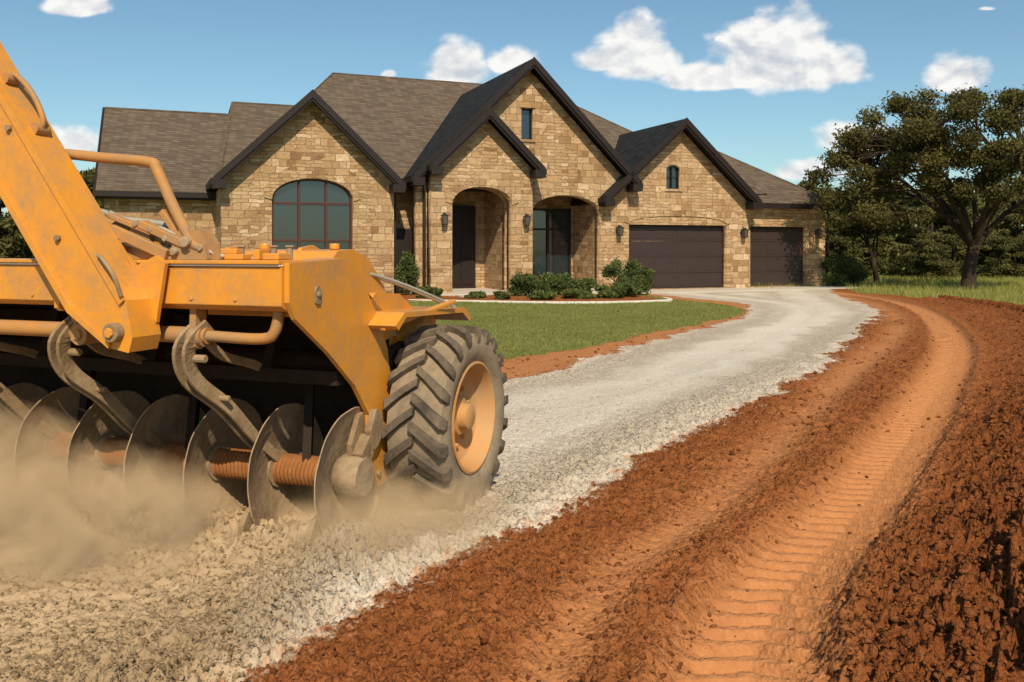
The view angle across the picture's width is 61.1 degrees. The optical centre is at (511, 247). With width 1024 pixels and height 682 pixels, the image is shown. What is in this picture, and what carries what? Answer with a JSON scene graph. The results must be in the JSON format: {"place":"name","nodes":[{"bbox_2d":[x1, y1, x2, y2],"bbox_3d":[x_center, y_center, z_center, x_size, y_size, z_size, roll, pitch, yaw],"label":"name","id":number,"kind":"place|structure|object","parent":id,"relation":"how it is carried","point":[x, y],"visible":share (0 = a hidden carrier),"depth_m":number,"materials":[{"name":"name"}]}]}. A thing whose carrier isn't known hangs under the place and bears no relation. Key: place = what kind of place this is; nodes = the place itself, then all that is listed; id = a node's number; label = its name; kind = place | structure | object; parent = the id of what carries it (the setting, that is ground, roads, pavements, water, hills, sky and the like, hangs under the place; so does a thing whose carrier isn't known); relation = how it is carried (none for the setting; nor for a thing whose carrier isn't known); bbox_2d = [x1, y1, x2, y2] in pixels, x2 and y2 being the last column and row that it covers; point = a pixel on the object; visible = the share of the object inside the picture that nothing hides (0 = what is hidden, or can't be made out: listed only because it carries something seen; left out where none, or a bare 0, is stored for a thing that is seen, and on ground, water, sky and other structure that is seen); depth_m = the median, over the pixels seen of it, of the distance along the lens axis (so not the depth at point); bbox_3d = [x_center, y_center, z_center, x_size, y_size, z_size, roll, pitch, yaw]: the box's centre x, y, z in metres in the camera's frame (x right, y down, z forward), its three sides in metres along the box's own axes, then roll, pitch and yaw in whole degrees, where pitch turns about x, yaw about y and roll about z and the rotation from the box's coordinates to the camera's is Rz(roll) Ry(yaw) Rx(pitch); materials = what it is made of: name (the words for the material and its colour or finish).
{"place":"outdoors","nodes":[
{"label":"outdoors","id":0,"kind":"place"},
{"bbox_2d":[0,272,1023,681],"bbox_3d":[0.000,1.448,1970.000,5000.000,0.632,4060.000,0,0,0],"label":"ground","id":1,"kind":"structure","parent":0,"point":[750,636],"depth_m":4.83,"materials":[{"name":"soil"}]},
{"bbox_2d":[0,485,400,681],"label":"gravel stones","id":2,"kind":"object","parent":1,"relation":"on","point":[180,677],"visible":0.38,"depth_m":3.90,"materials":[{"name":"beige gravel"}]},
{"bbox_2d":[0,41,508,543],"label":"disc harrow","id":3,"kind":"object","parent":1,"relation":"on","point":[176,357],"visible":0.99,"depth_m":5.17,"materials":[{"name":"yellow paint"}]},
{"bbox_2d":[220,102,393,292],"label":"stone gable wall","id":4,"kind":"structure","parent":1,"relation":"on","point":[311,136],"depth_m":29.53,"materials":[{"name":"beige stone"}]},
{"bbox_2d":[206,89,405,192],"bbox_3d":[-7.741,-3.611,31.653,6.440,3.378,5.800,0,0,-22],"label":"roof window gable","id":5,"kind":"structure","parent":4,"relation":"on","point":[218,181],"depth_m":29.00,"materials":[{"name":"black"}]},
{"bbox_2d":[394,249,420,294],"bbox_3d":[-3.634,0.901,30.180,0.936,1.713,0.902,0,0,-13],"label":"shrub","id":6,"kind":"object","parent":1,"relation":"on","point":[408,272],"visible":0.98,"depth_m":30.01,"materials":[{"name":"green plant"}]},
{"bbox_2d":[415,285,443,297],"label":"shrub","id":7,"kind":"object","parent":1,"relation":"on","point":[436,291],"visible":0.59,"depth_m":28.34,"materials":[{"name":"green plant"}]},
{"bbox_2d":[104,184,799,293],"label":"wall returns","id":8,"kind":"structure","parent":1,"relation":"on","point":[206,214],"depth_m":33.80,"materials":[{"name":"beige stone"}]},
{"bbox_2d":[93,107,228,203],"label":"roof left wing","id":9,"kind":"structure","parent":8,"relation":"on","point":[185,148],"depth_m":32.66,"materials":[{"name":"brown"}]},
{"bbox_2d":[216,101,293,190],"bbox_3d":[-8.752,-4.011,37.608,8.335,4.261,11.280,0,0,-22],"label":"roof section","id":10,"kind":"object","parent":8,"relation":"attached to","point":[249,123],"visible":0.26,"depth_m":35.28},
{"bbox_2d":[272,179,351,248],"bbox_3d":[-6.851,-0.650,29.742,2.758,3.500,0.110,0,0,-22],"label":"arched window","id":11,"kind":"structure","parent":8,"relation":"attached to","point":[317,213],"depth_m":29.76,"materials":[{"name":"teal glass"}]},
{"bbox_2d":[264,170,360,200],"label":"arch voussoirs","id":12,"kind":"object","parent":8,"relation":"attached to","point":[344,182],"visible":1,"depth_m":29.51,"materials":[{"name":"stone"}]},
{"bbox_2d":[445,179,518,204],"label":"arch voussoirs","id":13,"kind":"object","parent":8,"relation":"attached to","point":[457,189],"visible":1,"depth_m":31.27,"materials":[{"name":"stone"}]},
{"bbox_2d":[426,107,546,178],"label":"roof entry gable","id":14,"kind":"structure","parent":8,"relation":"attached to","point":[513,141],"depth_m":30.93,"materials":[{"name":"black"}]},
{"bbox_2d":[215,72,766,195],"bbox_3d":[-2.583,-4.960,40.963,22.380,5.761,17.080,0,0,-22],"label":"house roof","id":15,"kind":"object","parent":8,"relation":"on","point":[394,123],"visible":0.28,"depth_m":36.94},
{"bbox_2d":[452,205,570,288],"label":"entry doors","id":16,"kind":"structure","parent":8,"relation":"attached to","point":[551,240],"depth_m":35.25,"materials":[{"name":"black glass"}]},
{"bbox_2d":[521,108,678,188],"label":"gable windows","id":17,"kind":"structure","parent":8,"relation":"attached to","point":[672,177],"depth_m":32.78,"materials":[{"name":"black glass"}]},
{"bbox_2d":[519,103,807,226],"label":"sills and lintels","id":18,"kind":"structure","parent":8,"relation":"attached to","point":[768,223],"depth_m":36.97,"materials":[{"name":"stone"}]},
{"bbox_2d":[464,291,486,298],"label":"shrub","id":19,"kind":"object","parent":1,"relation":"on","point":[477,294],"visible":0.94,"depth_m":28.07,"materials":[{"name":"green plant"}]},
{"bbox_2d":[427,121,532,292],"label":"wall entry gable","id":20,"kind":"structure","parent":1,"relation":"on","point":[486,150],"depth_m":31.34,"materials":[{"name":"beige stone"}]},
{"bbox_2d":[493,290,510,299],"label":"shrub","id":21,"kind":"object","parent":1,"relation":"on","point":[501,295],"visible":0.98,"depth_m":27.45,"materials":[{"name":"green plant"}]},
{"bbox_2d":[0,166,1023,278],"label":"distant tree line","id":22,"kind":"object","parent":1,"relation":"on","point":[938,249],"visible":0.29,"depth_m":47.55,"materials":[{"name":"green plant"}]},
{"bbox_2d":[412,71,623,293],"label":"wall main gable","id":23,"kind":"structure","parent":1,"relation":"on","point":[565,150],"depth_m":33.00,"materials":[{"name":"beige stone"}]},
{"bbox_2d":[402,57,642,191],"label":"gable roof","id":24,"kind":"structure","parent":23,"relation":"on","point":[469,108],"depth_m":32.80,"materials":[{"name":"black"}]},
{"bbox_2d":[533,188,606,213],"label":"arch voussoirs","id":25,"kind":"object","parent":23,"relation":"attached to","point":[538,197],"visible":0.77,"depth_m":33.13,"materials":[{"name":"stone"}]},
{"bbox_2d":[410,288,641,296],"bbox_3d":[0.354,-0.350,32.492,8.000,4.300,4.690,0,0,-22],"label":"porch slab","id":26,"kind":"structure","parent":1,"relation":"on","point":[465,291],"depth_m":31.64,"materials":[{"name":"concrete"}]},
{"bbox_2d":[507,271,548,295],"bbox_3d":[0.526,1.265,29.599,1.439,1.002,1.235,0,0,0],"label":"shrub","id":27,"kind":"object","parent":1,"relation":"on","point":[526,284],"visible":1,"depth_m":29.36,"materials":[{"name":"green plant"}]},
{"bbox_2d":[407,297,672,303],"bbox_3d":[-0.920,1.700,27.444,12.170,0.130,2.310,0,0,0],"label":"planting bed edging","id":28,"kind":"object","parent":1,"relation":"on","point":[667,299],"visible":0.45,"depth_m":26.54,"materials":[{"name":"concrete"}]},
{"bbox_2d":[527,290,557,299],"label":"shrub","id":29,"kind":"object","parent":1,"relation":"on","point":[543,295],"visible":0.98,"depth_m":27.36,"materials":[{"name":"green plant"}]},
{"bbox_2d":[244,304,863,666],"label":"gravel stones","id":30,"kind":"object","parent":1,"relation":"on","point":[397,549],"visible":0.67,"depth_m":7.27,"materials":[{"name":"grey gravel"}]},
{"bbox_2d":[537,271,579,294],"bbox_3d":[1.591,1.271,30.004,1.493,0.986,1.210,0,0,0],"label":"shrub","id":31,"kind":"object","parent":1,"relation":"on","point":[560,283],"visible":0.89,"depth_m":29.79,"materials":[{"name":"green plant"}]},
{"bbox_2d":[561,287,595,298],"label":"shrub","id":32,"kind":"object","parent":1,"relation":"on","point":[571,293],"visible":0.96,"depth_m":27.68,"materials":[{"name":"green plant"}]},
{"bbox_2d":[571,276,595,293],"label":"shrub","id":33,"kind":"object","parent":1,"relation":"on","point":[587,284],"visible":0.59,"depth_m":30.23,"materials":[{"name":"green plant"}]},
{"bbox_2d":[592,284,627,298],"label":"shrub","id":34,"kind":"object","parent":1,"relation":"on","point":[607,291],"visible":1,"depth_m":28.11,"materials":[{"name":"green plant"}]},
{"bbox_2d":[394,183,828,292],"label":"downspouts","id":35,"kind":"object","parent":1,"relation":"on","point":[402,239],"visible":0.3,"depth_m":31.77,"materials":[{"name":"black metal"}]},
{"bbox_2d":[601,256,642,286],"bbox_3d":[3.875,1.019,30.539,1.486,1.487,1.070,0,0,0],"label":"shrub","id":36,"kind":"object","parent":1,"relation":"on","point":[632,269],"visible":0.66,"depth_m":30.44,"materials":[{"name":"green plant"}]},
{"bbox_2d":[613,275,645,294],"bbox_3d":[4.045,1.360,29.762,1.099,0.806,0.883,0,0,-27],"label":"shrub","id":37,"kind":"object","parent":1,"relation":"on","point":[634,279],"visible":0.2,"depth_m":29.70,"materials":[{"name":"green plant"}]},
{"bbox_2d":[616,281,644,296],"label":"shrub","id":38,"kind":"object","parent":1,"relation":"on","point":[632,289],"visible":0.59,"depth_m":28.71,"materials":[{"name":"green plant"}]},
{"bbox_2d":[240,295,1023,681],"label":"dirt clods","id":39,"kind":"object","parent":1,"relation":"on","point":[970,653],"visible":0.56,"depth_m":3.87,"materials":[{"name":"brown soil"}]},
{"bbox_2d":[637,262,655,294],"bbox_3d":[4.467,1.137,30.924,1.367,1.250,1.017,0,0,0],"label":"shrub","id":40,"kind":"object","parent":1,"relation":"on","point":[646,275],"visible":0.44,"depth_m":30.80,"materials":[{"name":"green plant"}]},
{"bbox_2d":[624,131,748,289],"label":"stone gable wall","id":41,"kind":"structure","parent":1,"relation":"on","point":[706,185],"depth_m":35.33,"materials":[{"name":"beige stone"}]},
{"bbox_2d":[570,118,762,209],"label":"gable roof","id":42,"kind":"structure","parent":41,"relation":"on","point":[638,151],"depth_m":35.12,"materials":[{"name":"black"}]},
{"bbox_2d":[624,210,730,224],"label":"garage lintel","id":43,"kind":"structure","parent":41,"relation":"attached to","point":[677,213],"depth_m":34.99,"materials":[{"name":"stone"}]},
{"bbox_2d":[629,225,802,288],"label":"garage doors","id":44,"kind":"structure","parent":1,"relation":"on","point":[681,256],"depth_m":35.80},
{"bbox_2d":[642,286,858,292],"bbox_3d":[9.377,1.714,35.253,10.800,0.072,2.050,0,0,-22],"label":"garage apron","id":45,"kind":"object","parent":1,"relation":"on","point":[746,289],"visible":0.57,"depth_m":34.76,"materials":[{"name":"grey concrete"}]},
{"bbox_2d":[749,208,824,286],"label":"stone wall","id":46,"kind":"structure","parent":1,"relation":"on","point":[813,251],"depth_m":37.89,"materials":[{"name":"beige stone"}]},
{"bbox_2d":[718,151,840,210],"bbox_3d":[10.219,-3.376,41.972,4.784,3.431,10.600,0,0,-22],"label":"roof section","id":47,"kind":"object","parent":46,"relation":"on","point":[782,193],"visible":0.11,"depth_m":38.20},
{"bbox_2d":[819,255,853,285],"bbox_3d":[14.208,1.033,38.212,1.688,1.464,1.089,0,0,-23],"label":"shrub","id":48,"kind":"object","parent":1,"relation":"on","point":[835,269],"visible":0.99,"depth_m":38.04,"materials":[{"name":"green plant"}]},
{"bbox_2d":[840,261,871,284],"bbox_3d":[15.313,1.165,39.010,1.657,1.208,1.469,0,0,0],"label":"shrub","id":49,"kind":"object","parent":1,"relation":"on","point":[858,272],"visible":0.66,"depth_m":38.73,"materials":[{"name":"green plant"}]},
{"bbox_2d":[835,194,916,282],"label":"oak tree","id":50,"kind":"object","parent":1,"relation":"on","point":[855,230],"visible":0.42,"depth_m":40.48,"materials":[{"name":"green plant"}]},
{"bbox_2d":[803,83,1023,289],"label":"oak tree","id":51,"kind":"object","parent":1,"relation":"on","point":[922,137],"visible":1,"depth_m":34.12,"materials":[{"name":"green plant"}]},
{"bbox_2d":[0,0,1023,243],"label":"sky","id":52,"kind":"structure","parent":0,"point":[767,83],"materials":[{"name":"blue"}]},
{"bbox_2d":[397,293,744,358],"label":"lawn grass","id":53,"kind":"structure","parent":0,"point":[549,323],"depth_m":20.08,"materials":[{"name":"green plant"}]},
{"bbox_2d":[440,212,822,238],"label":"wall lanterns","id":54,"kind":"object","parent":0,"point":[620,228],"depth_m":33.70,"materials":[{"name":"black metal"}]},
{"bbox_2d":[751,273,1023,304],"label":"meadow grass","id":55,"kind":"structure","parent":0,"point":[905,284],"depth_m":34.91,"materials":[{"name":"green plant"}]}
]}

